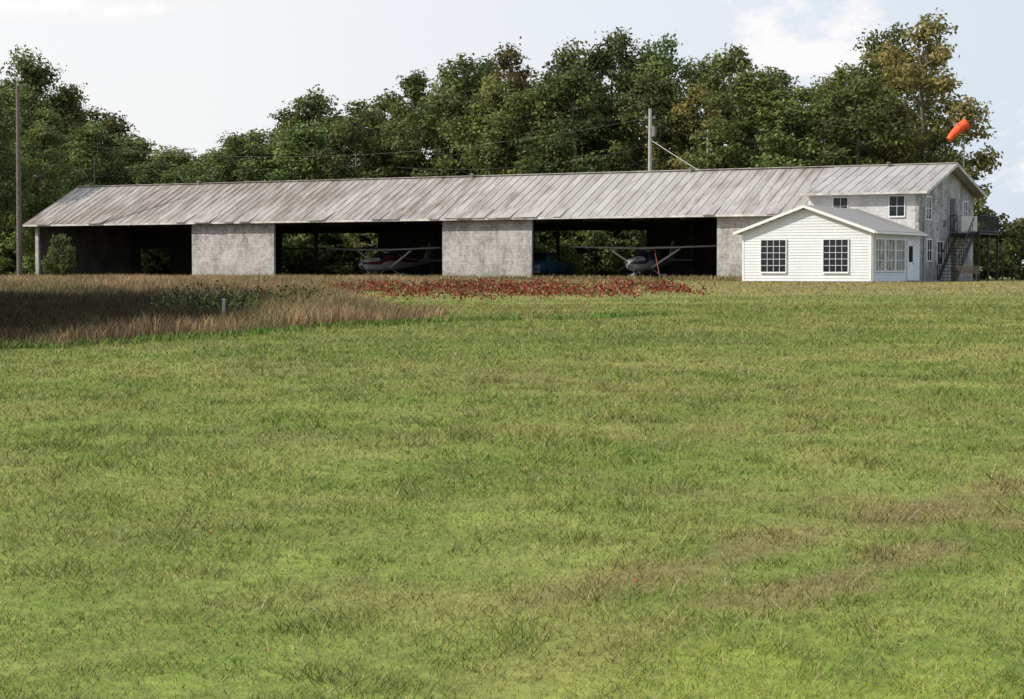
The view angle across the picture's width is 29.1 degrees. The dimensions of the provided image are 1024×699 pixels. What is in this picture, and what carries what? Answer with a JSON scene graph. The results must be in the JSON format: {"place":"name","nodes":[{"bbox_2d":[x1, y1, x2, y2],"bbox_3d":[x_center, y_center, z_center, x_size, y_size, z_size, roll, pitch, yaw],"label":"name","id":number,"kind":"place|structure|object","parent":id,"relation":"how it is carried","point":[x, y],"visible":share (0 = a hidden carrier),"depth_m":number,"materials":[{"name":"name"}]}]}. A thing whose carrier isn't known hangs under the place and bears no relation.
{"place":"outdoors","nodes":[
{"label":"outdoors","id":0,"kind":"place"},
{"bbox_2d":[0,272,613,347],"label":"tall dry grass","id":1,"kind":"structure","parent":0,"point":[41,304],"depth_m":49.78,"materials":[{"name":"brown plant"}]},
{"bbox_2d":[0,273,1023,698],"bbox_3d":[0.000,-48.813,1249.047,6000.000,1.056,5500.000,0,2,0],"label":"ground","id":2,"kind":"structure","parent":0,"point":[598,657],"depth_m":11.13,"materials":[{"name":"green plant"}]},
{"bbox_2d":[0,218,28,274],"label":"understorey bush","id":3,"kind":"object","parent":2,"relation":"on","point":[7,256],"visible":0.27,"depth_m":166.88,"materials":[{"name":"green plant"}]},
{"bbox_2d":[0,229,34,275],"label":"understorey bush","id":4,"kind":"object","parent":2,"relation":"on","point":[7,245],"visible":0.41,"depth_m":164.11,"materials":[{"name":"green plant"}]},
{"bbox_2d":[16,44,21,274],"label":"tall pole","id":5,"kind":"object","parent":2,"relation":"on","point":[18,212],"visible":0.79,"depth_m":139.53,"materials":[{"name":"grey wood"}]},
{"bbox_2d":[0,93,42,242],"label":"deciduous tree","id":6,"kind":"object","parent":2,"relation":"on","point":[8,161],"visible":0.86,"depth_m":148.28,"materials":[{"name":"green plant"}]},
{"bbox_2d":[0,81,46,258],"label":"deciduous tree","id":7,"kind":"object","parent":2,"relation":"on","point":[9,104],"visible":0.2,"depth_m":168.26,"materials":[{"name":"green plant"}]},
{"bbox_2d":[0,45,79,270],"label":"deciduous tree","id":8,"kind":"object","parent":2,"relation":"on","point":[32,74],"visible":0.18,"depth_m":175.95,"materials":[{"name":"green plant"}]},
{"bbox_2d":[0,118,81,257],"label":"deciduous tree","id":9,"kind":"object","parent":2,"relation":"on","point":[42,135],"visible":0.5,"depth_m":156.63,"materials":[{"name":"green plant"}]},
{"bbox_2d":[6,105,76,249],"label":"deciduous tree","id":10,"kind":"object","parent":2,"relation":"on","point":[39,115],"visible":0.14,"depth_m":168.27,"materials":[{"name":"green plant"}]},
{"bbox_2d":[39,233,76,276],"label":"shrub","id":11,"kind":"object","parent":2,"relation":"on","point":[67,264],"visible":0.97,"depth_m":137.87,"materials":[{"name":"green plant"}]},
{"bbox_2d":[26,82,113,182],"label":"deciduous tree","id":12,"kind":"object","parent":2,"relation":"on","point":[70,95],"visible":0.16,"depth_m":176.33,"materials":[{"name":"green plant"}]},
{"bbox_2d":[29,86,117,182],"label":"deciduous tree","id":13,"kind":"object","parent":2,"relation":"on","point":[73,108],"visible":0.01,"depth_m":183.31,"materials":[{"name":"green plant"}]},
{"bbox_2d":[33,120,135,205],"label":"deciduous tree","id":14,"kind":"object","parent":2,"relation":"on","point":[85,146],"visible":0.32,"depth_m":165.23,"materials":[{"name":"green plant"}]},
{"bbox_2d":[72,104,145,184],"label":"deciduous tree","id":15,"kind":"object","parent":2,"relation":"on","point":[115,124],"visible":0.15,"depth_m":174.57,"materials":[{"name":"green plant"}]},
{"bbox_2d":[79,130,167,274],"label":"deciduous tree","id":16,"kind":"object","parent":2,"relation":"on","point":[137,146],"visible":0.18,"depth_m":170.71,"materials":[{"name":"green plant"}]},
{"bbox_2d":[124,155,176,274],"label":"deciduous tree","id":17,"kind":"object","parent":2,"relation":"on","point":[153,168],"visible":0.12,"depth_m":163.75,"materials":[{"name":"green plant"}]},
{"bbox_2d":[141,249,163,272],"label":"understorey bush","id":18,"kind":"object","parent":2,"relation":"on","point":[145,263],"visible":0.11,"depth_m":161.40,"materials":[{"name":"green plant"}]},
{"bbox_2d":[149,253,169,275],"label":"understorey bush","id":19,"kind":"object","parent":2,"relation":"on","point":[165,270],"visible":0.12,"depth_m":170.03,"materials":[{"name":"green plant"}]},
{"bbox_2d":[121,145,213,255],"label":"deciduous tree","id":20,"kind":"object","parent":2,"relation":"on","point":[180,158],"visible":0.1,"depth_m":169.05,"materials":[{"name":"green plant"}]},
{"bbox_2d":[142,163,211,266],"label":"deciduous tree","id":21,"kind":"object","parent":2,"relation":"on","point":[185,171],"visible":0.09,"depth_m":162.04,"materials":[{"name":"green plant"}]},
{"bbox_2d":[188,147,231,180],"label":"deciduous tree","id":22,"kind":"object","parent":2,"relation":"on","point":[195,164],"visible":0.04,"depth_m":167.37,"materials":[{"name":"green plant"}]},
{"bbox_2d":[174,132,284,182],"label":"deciduous tree","id":23,"kind":"object","parent":2,"relation":"on","point":[251,151],"visible":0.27,"depth_m":156.24,"materials":[{"name":"green plant"}]},
{"bbox_2d":[205,157,257,181],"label":"deciduous tree","id":24,"kind":"object","parent":2,"relation":"on","point":[217,177],"visible":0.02,"depth_m":161.84,"materials":[{"name":"green plant"}]},
{"bbox_2d":[209,127,269,181],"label":"deciduous tree","id":25,"kind":"object","parent":2,"relation":"on","point":[253,131],"visible":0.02,"depth_m":165.84,"materials":[{"name":"green plant"}]},
{"bbox_2d":[145,280,346,313],"bbox_3d":[-7.311,-1.361,52.232,5.498,0.947,7.939,0,2,0],"label":"green weed clump","id":26,"kind":"object","parent":2,"relation":"on","point":[204,301],"visible":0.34,"depth_m":52.37,"materials":[{"name":"green plant"}]},
{"bbox_2d":[254,117,340,179],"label":"deciduous tree","id":27,"kind":"object","parent":2,"relation":"on","point":[291,122],"visible":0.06,"depth_m":162.12,"materials":[{"name":"green plant"}]},
{"bbox_2d":[231,119,368,247],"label":"deciduous tree","id":28,"kind":"object","parent":2,"relation":"on","point":[294,146],"visible":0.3,"depth_m":153.53,"materials":[{"name":"green plant"}]},
{"bbox_2d":[264,84,353,179],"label":"deciduous tree","id":29,"kind":"object","parent":2,"relation":"on","point":[317,106],"visible":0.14,"depth_m":162.68,"materials":[{"name":"green plant"}]},
{"bbox_2d":[282,234,336,274],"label":"understorey bush","id":30,"kind":"object","parent":2,"relation":"on","point":[294,253],"visible":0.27,"depth_m":149.66,"materials":[{"name":"green plant"}]},
{"bbox_2d":[282,233,365,275],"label":"understorey bush","id":31,"kind":"object","parent":2,"relation":"on","point":[308,269],"visible":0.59,"depth_m":150.01,"materials":[{"name":"green plant"}]},
{"bbox_2d":[0,309,686,350],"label":"edge weeds","id":32,"kind":"object","parent":2,"relation":"on","point":[167,337],"visible":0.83,"depth_m":39.90,"materials":[{"name":"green plant"}]},
{"bbox_2d":[296,108,398,275],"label":"deciduous tree","id":33,"kind":"object","parent":2,"relation":"on","point":[351,134],"visible":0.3,"depth_m":152.11,"materials":[{"name":"green plant"}]},
{"bbox_2d":[327,233,377,275],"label":"understorey bush","id":34,"kind":"object","parent":2,"relation":"on","point":[352,240],"visible":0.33,"depth_m":149.73,"materials":[{"name":"green plant"}]},
{"bbox_2d":[309,93,415,177],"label":"deciduous tree","id":35,"kind":"object","parent":2,"relation":"on","point":[374,107],"visible":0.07,"depth_m":159.61,"materials":[{"name":"green plant"}]},
{"bbox_2d":[0,274,741,280],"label":"wall foot weeds","id":36,"kind":"object","parent":2,"relation":"on","point":[711,278],"depth_m":119.72,"materials":[{"name":"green plant"}]},
{"bbox_2d":[357,89,439,164],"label":"deciduous tree","id":37,"kind":"object","parent":2,"relation":"on","point":[410,103],"visible":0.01,"depth_m":165.93,"materials":[{"name":"green plant"}]},
{"bbox_2d":[342,109,458,253],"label":"deciduous tree","id":38,"kind":"object","parent":2,"relation":"on","point":[393,129],"visible":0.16,"depth_m":153.00,"materials":[{"name":"green plant"}]},
{"bbox_2d":[35,216,772,278],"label":"front wall","id":39,"kind":"structure","parent":2,"relation":"on","point":[478,248],"depth_m":127.39,"materials":[{"name":"grey concrete"}]},
{"bbox_2d":[38,217,709,226],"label":"door header","id":40,"kind":"object","parent":39,"relation":"attached to","point":[394,221],"depth_m":129.89,"materials":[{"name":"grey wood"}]},
{"bbox_2d":[23,162,984,224],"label":"metal roof","id":41,"kind":"structure","parent":39,"relation":"on","point":[695,192],"depth_m":128.93,"materials":[{"name":"grey metal"}]},
{"bbox_2d":[36,203,785,224],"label":"loose roof sheets","id":42,"kind":"object","parent":41,"relation":"on","point":[476,213],"visible":1,"depth_m":127.96,"materials":[{"name":"metal"}]},
{"bbox_2d":[22,163,987,226],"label":"fascia","id":43,"kind":"structure","parent":41,"relation":"attached to","point":[931,187],"depth_m":122.69,"materials":[{"name":"white wood"}]},
{"bbox_2d":[369,67,438,177],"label":"deciduous tree","id":44,"kind":"object","parent":2,"relation":"on","point":[415,85],"visible":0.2,"depth_m":155.58,"materials":[{"name":"green plant"}]},
{"bbox_2d":[131,217,716,278],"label":"wall","id":45,"kind":"structure","parent":2,"relation":"on","point":[178,243],"depth_m":141.11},
{"bbox_2d":[381,85,509,177],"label":"deciduous tree","id":46,"kind":"object","parent":2,"relation":"on","point":[446,106],"visible":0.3,"depth_m":149.70,"materials":[{"name":"green plant"}]},
{"bbox_2d":[398,50,509,176],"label":"deciduous tree","id":47,"kind":"object","parent":2,"relation":"on","point":[449,78],"visible":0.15,"depth_m":155.46,"materials":[{"name":"green plant"}]},
{"bbox_2d":[418,55,507,165],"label":"deciduous tree","id":48,"kind":"object","parent":2,"relation":"on","point":[483,65],"visible":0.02,"depth_m":162.23,"materials":[{"name":"green plant"}]},
{"bbox_2d":[218,276,715,301],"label":"red weeds","id":49,"kind":"object","parent":2,"relation":"on","point":[537,286],"visible":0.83,"depth_m":76.97,"materials":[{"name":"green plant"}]},
{"bbox_2d":[431,73,547,175],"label":"deciduous tree","id":50,"kind":"object","parent":2,"relation":"on","point":[494,93],"visible":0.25,"depth_m":147.76,"materials":[{"name":"green plant"}]},
{"bbox_2d":[455,36,561,169],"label":"deciduous tree","id":51,"kind":"object","parent":2,"relation":"on","point":[509,56],"visible":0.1,"depth_m":153.26,"materials":[{"name":"green plant"}]},
{"bbox_2d":[449,87,586,242],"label":"deciduous tree","id":52,"kind":"object","parent":2,"relation":"on","point":[523,119],"visible":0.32,"depth_m":143.80,"materials":[{"name":"green plant"}]},
{"bbox_2d":[503,37,622,172],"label":"deciduous tree","id":53,"kind":"object","parent":2,"relation":"on","point":[559,66],"visible":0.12,"depth_m":148.87,"materials":[{"name":"green plant"}]},
{"bbox_2d":[535,231,602,277],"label":"understorey bush","id":54,"kind":"object","parent":2,"relation":"on","point":[593,260],"visible":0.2,"depth_m":139.98,"materials":[{"name":"green plant"}]},
{"bbox_2d":[504,58,647,255],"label":"deciduous tree","id":55,"kind":"object","parent":2,"relation":"on","point":[577,82],"visible":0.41,"depth_m":142.66,"materials":[{"name":"green plant"}]},
{"bbox_2d":[547,230,632,278],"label":"understorey bush","id":56,"kind":"object","parent":2,"relation":"on","point":[595,238],"visible":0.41,"depth_m":138.57,"materials":[{"name":"green plant"}]},
{"bbox_2d":[555,27,671,277],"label":"deciduous tree","id":57,"kind":"object","parent":2,"relation":"on","point":[605,58],"visible":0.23,"depth_m":148.68,"materials":[{"name":"green plant"}]},
{"bbox_2d":[604,230,645,277],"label":"understorey bush","id":58,"kind":"object","parent":2,"relation":"on","point":[637,240],"visible":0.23,"depth_m":136.57,"materials":[{"name":"green plant"}]},
{"bbox_2d":[578,60,681,252],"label":"deciduous tree","id":59,"kind":"object","parent":2,"relation":"on","point":[630,130],"visible":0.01,"depth_m":156.33,"materials":[{"name":"green plant"}]},
{"bbox_2d":[645,109,655,170],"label":"utility pole","id":60,"kind":"object","parent":2,"relation":"on","point":[651,131],"visible":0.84,"depth_m":134.94,"materials":[{"name":"grey wood"}]},
{"bbox_2d":[101,118,774,168],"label":"overhead wires","id":61,"kind":"object","parent":60,"relation":"attached to","point":[452,147],"visible":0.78,"depth_m":138.58,"materials":[{"name":"black metal"}]},
{"bbox_2d":[609,32,697,170],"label":"deciduous tree","id":62,"kind":"object","parent":2,"relation":"on","point":[659,65],"visible":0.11,"depth_m":148.17,"materials":[{"name":"green plant"}]},
{"bbox_2d":[605,68,722,243],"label":"deciduous tree","id":63,"kind":"object","parent":2,"relation":"on","point":[655,101],"visible":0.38,"depth_m":140.57,"materials":[{"name":"green plant"}]},
{"bbox_2d":[639,79,740,169],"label":"deciduous tree","id":64,"kind":"object","parent":2,"relation":"on","point":[698,96],"visible":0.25,"depth_m":139.95,"materials":[{"name":"green plant"}]},
{"bbox_2d":[666,48,746,149],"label":"deciduous tree","id":65,"kind":"object","parent":2,"relation":"on","point":[702,69],"visible":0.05,"depth_m":153.82,"materials":[{"name":"green plant"}]},
{"bbox_2d":[687,42,770,169],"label":"deciduous tree","id":66,"kind":"object","parent":2,"relation":"on","point":[735,60],"visible":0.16,"depth_m":143.61,"materials":[{"name":"green plant"}]},
{"bbox_2d":[667,61,821,170],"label":"deciduous tree","id":67,"kind":"object","parent":2,"relation":"on","point":[729,131],"visible":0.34,"depth_m":135.43,"materials":[{"name":"green plant"}]},
{"bbox_2d":[723,64,822,169],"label":"deciduous tree","id":68,"kind":"object","parent":2,"relation":"on","point":[784,77],"visible":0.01,"depth_m":143.09,"materials":[{"name":"green plant"}]},
{"bbox_2d":[704,83,850,168],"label":"deciduous tree","id":69,"kind":"object","parent":2,"relation":"on","point":[797,114],"visible":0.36,"depth_m":133.45,"materials":[{"name":"green plant"}]},
{"bbox_2d":[733,205,939,281],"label":"siding addition","id":70,"kind":"structure","parent":2,"relation":"on","point":[805,243],"depth_m":107.27,"materials":[{"name":"white wood"}]},
{"bbox_2d":[760,239,786,272],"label":"grid window","id":71,"kind":"structure","parent":70,"relation":"in","point":[773,252],"depth_m":107.92,"materials":[{"name":"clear glass"}]},
{"bbox_2d":[822,239,848,272],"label":"grid window","id":72,"kind":"structure","parent":70,"relation":"in","point":[835,252],"depth_m":106.22,"materials":[{"name":"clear glass"}]},
{"bbox_2d":[874,238,885,271],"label":"side window","id":73,"kind":"structure","parent":70,"relation":"attached to","point":[879,254],"depth_m":106.43,"materials":[{"name":"glass"}]},
{"bbox_2d":[885,238,895,271],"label":"side window","id":74,"kind":"structure","parent":70,"relation":"attached to","point":[890,255],"depth_m":108.07,"materials":[{"name":"glass"}]},
{"bbox_2d":[896,239,905,271],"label":"side window","id":75,"kind":"structure","parent":70,"relation":"attached to","point":[900,254],"depth_m":109.66,"materials":[{"name":"glass"}]},
{"bbox_2d":[907,241,913,280],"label":"entry door","id":76,"kind":"structure","parent":70,"relation":"in","point":[910,245],"depth_m":111.12,"materials":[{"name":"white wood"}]},
{"bbox_2d":[793,73,880,164],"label":"deciduous tree","id":77,"kind":"object","parent":2,"relation":"on","point":[818,84],"visible":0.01,"depth_m":148.96,"materials":[{"name":"green plant"}]},
{"bbox_2d":[802,60,881,165],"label":"deciduous tree","id":78,"kind":"object","parent":2,"relation":"on","point":[839,78],"visible":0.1,"depth_m":140.76,"materials":[{"name":"green plant"}]},
{"bbox_2d":[781,71,940,167],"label":"deciduous tree","id":79,"kind":"object","parent":2,"relation":"on","point":[842,144],"visible":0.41,"depth_m":131.57,"materials":[{"name":"green plant"}]},
{"bbox_2d":[810,194,914,228],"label":"front wall","id":80,"kind":"structure","parent":2,"relation":"on","point":[877,205],"depth_m":113.95,"materials":[{"name":"paint"}]},
{"bbox_2d":[832,197,848,207],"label":"window","id":81,"kind":"structure","parent":80,"relation":"attached to","point":[841,202],"depth_m":114.97,"materials":[{"name":"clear glass"}]},
{"bbox_2d":[888,195,904,216],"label":"window","id":82,"kind":"structure","parent":80,"relation":"attached to","point":[896,208],"depth_m":113.37,"materials":[{"name":"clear glass"}]},
{"bbox_2d":[836,21,944,164],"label":"deciduous tree","id":83,"kind":"object","parent":2,"relation":"on","point":[875,48],"visible":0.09,"depth_m":139.64,"materials":[{"name":"green plant"}]},
{"bbox_2d":[842,50,951,159],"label":"deciduous tree","id":84,"kind":"object","parent":2,"relation":"on","point":[937,115],"visible":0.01,"depth_m":146.42,"materials":[{"name":"green plant"}]},
{"bbox_2d":[867,7,1004,210],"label":"autumn tree","id":85,"kind":"object","parent":2,"relation":"on","point":[919,78],"visible":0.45,"depth_m":133.40,"materials":[{"name":"green plant"}]},
{"bbox_2d":[915,172,973,280],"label":"gable wall","id":86,"kind":"structure","parent":2,"relation":"on","point":[946,189],"depth_m":117.10,"materials":[{"name":"paint"}]},
{"bbox_2d":[925,196,931,219],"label":"end window","id":87,"kind":"structure","parent":86,"relation":"attached to","point":[928,207],"depth_m":114.31,"materials":[{"name":"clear glass"}]},
{"bbox_2d":[926,239,932,261],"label":"end window","id":88,"kind":"structure","parent":86,"relation":"attached to","point":[929,250],"depth_m":114.63,"materials":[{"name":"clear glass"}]},
{"bbox_2d":[923,187,946,279],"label":"downpipe and meter","id":89,"kind":"object","parent":86,"relation":"attached to","point":[945,223],"visible":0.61,"depth_m":113.50,"materials":[{"name":"grey metal"}]},
{"bbox_2d":[936,241,943,264],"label":"end window","id":90,"kind":"structure","parent":86,"relation":"attached to","point":[940,247],"depth_m":116.46,"materials":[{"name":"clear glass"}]},
{"bbox_2d":[950,198,954,231],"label":"door","id":91,"kind":"structure","parent":86,"relation":"attached to","point":[952,206],"depth_m":118.55,"materials":[{"name":"grey wood"}]},
{"bbox_2d":[909,127,991,209],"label":"deciduous tree","id":92,"kind":"object","parent":2,"relation":"on","point":[936,144],"visible":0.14,"depth_m":132.88,"materials":[{"name":"green plant"}]},
{"bbox_2d":[947,119,969,168],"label":"windsock","id":93,"kind":"object","parent":2,"relation":"on","point":[961,126],"visible":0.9,"depth_m":130.25,"materials":[{"name":"orange fabric"}]},
{"bbox_2d":[951,265,980,281],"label":"garden bench","id":94,"kind":"object","parent":2,"relation":"on","point":[976,271],"visible":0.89,"depth_m":109.89,"materials":[{"name":"wood"}]},
{"bbox_2d":[937,215,998,280],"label":"deck and staircase","id":95,"kind":"structure","parent":2,"relation":"on","point":[969,223],"depth_m":117.39,"materials":[{"name":"grey wood"}]},
{"bbox_2d":[973,179,1020,272],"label":"understorey bush","id":96,"kind":"object","parent":2,"relation":"on","point":[979,202],"visible":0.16,"depth_m":127.42,"materials":[{"name":"green plant"}]},
{"bbox_2d":[973,209,1023,279],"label":"shrub","id":97,"kind":"object","parent":2,"relation":"on","point":[1008,230],"visible":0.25,"depth_m":130.78,"materials":[{"name":"green plant"}]},
{"bbox_2d":[979,218,1023,279],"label":"shrub","id":98,"kind":"object","parent":2,"relation":"on","point":[1018,223],"visible":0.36,"depth_m":130.57,"materials":[{"name":"green plant"}]},
{"bbox_2d":[0,0,1023,270],"label":"sky","id":99,"kind":"structure","parent":0,"point":[185,73],"materials":[{"name":"white"}]},
{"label":"left gable wall","id":100,"kind":"object","parent":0,"visible":0},
{"bbox_2d":[40,226,130,275],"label":"wall lining","id":101,"kind":"object","parent":100,"relation":"attached to","point":[100,251],"depth_m":150.30,"materials":[{"name":"brown wood"}]},
{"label":"hangar floor","id":102,"kind":"structure","parent":0,"visible":0},
{"bbox_2d":[327,243,441,275],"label":"light airplane","id":103,"kind":"object","parent":102,"relation":"on","point":[383,260],"visible":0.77,"depth_m":136.56,"materials":[{"name":"white metal"}]},
{"bbox_2d":[58,218,716,277],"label":"frame","id":104,"kind":"object","parent":102,"relation":"on","point":[691,222],"visible":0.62,"depth_m":136.85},
{"bbox_2d":[382,251,664,278],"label":"workbench and drums","id":105,"kind":"object","parent":102,"relation":"on","point":[651,273],"visible":0.09,"depth_m":131.60,"materials":[{"name":"metal"}]},
{"bbox_2d":[533,252,572,278],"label":"pickup truck","id":106,"kind":"object","parent":102,"relation":"on","point":[545,263],"visible":0.62,"depth_m":129.63,"materials":[{"name":"blue paint"}]},
{"bbox_2d":[569,241,716,278],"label":"light airplane","id":107,"kind":"object","parent":102,"relation":"on","point":[643,259],"visible":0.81,"depth_m":125.18,"materials":[{"name":"white metal"}]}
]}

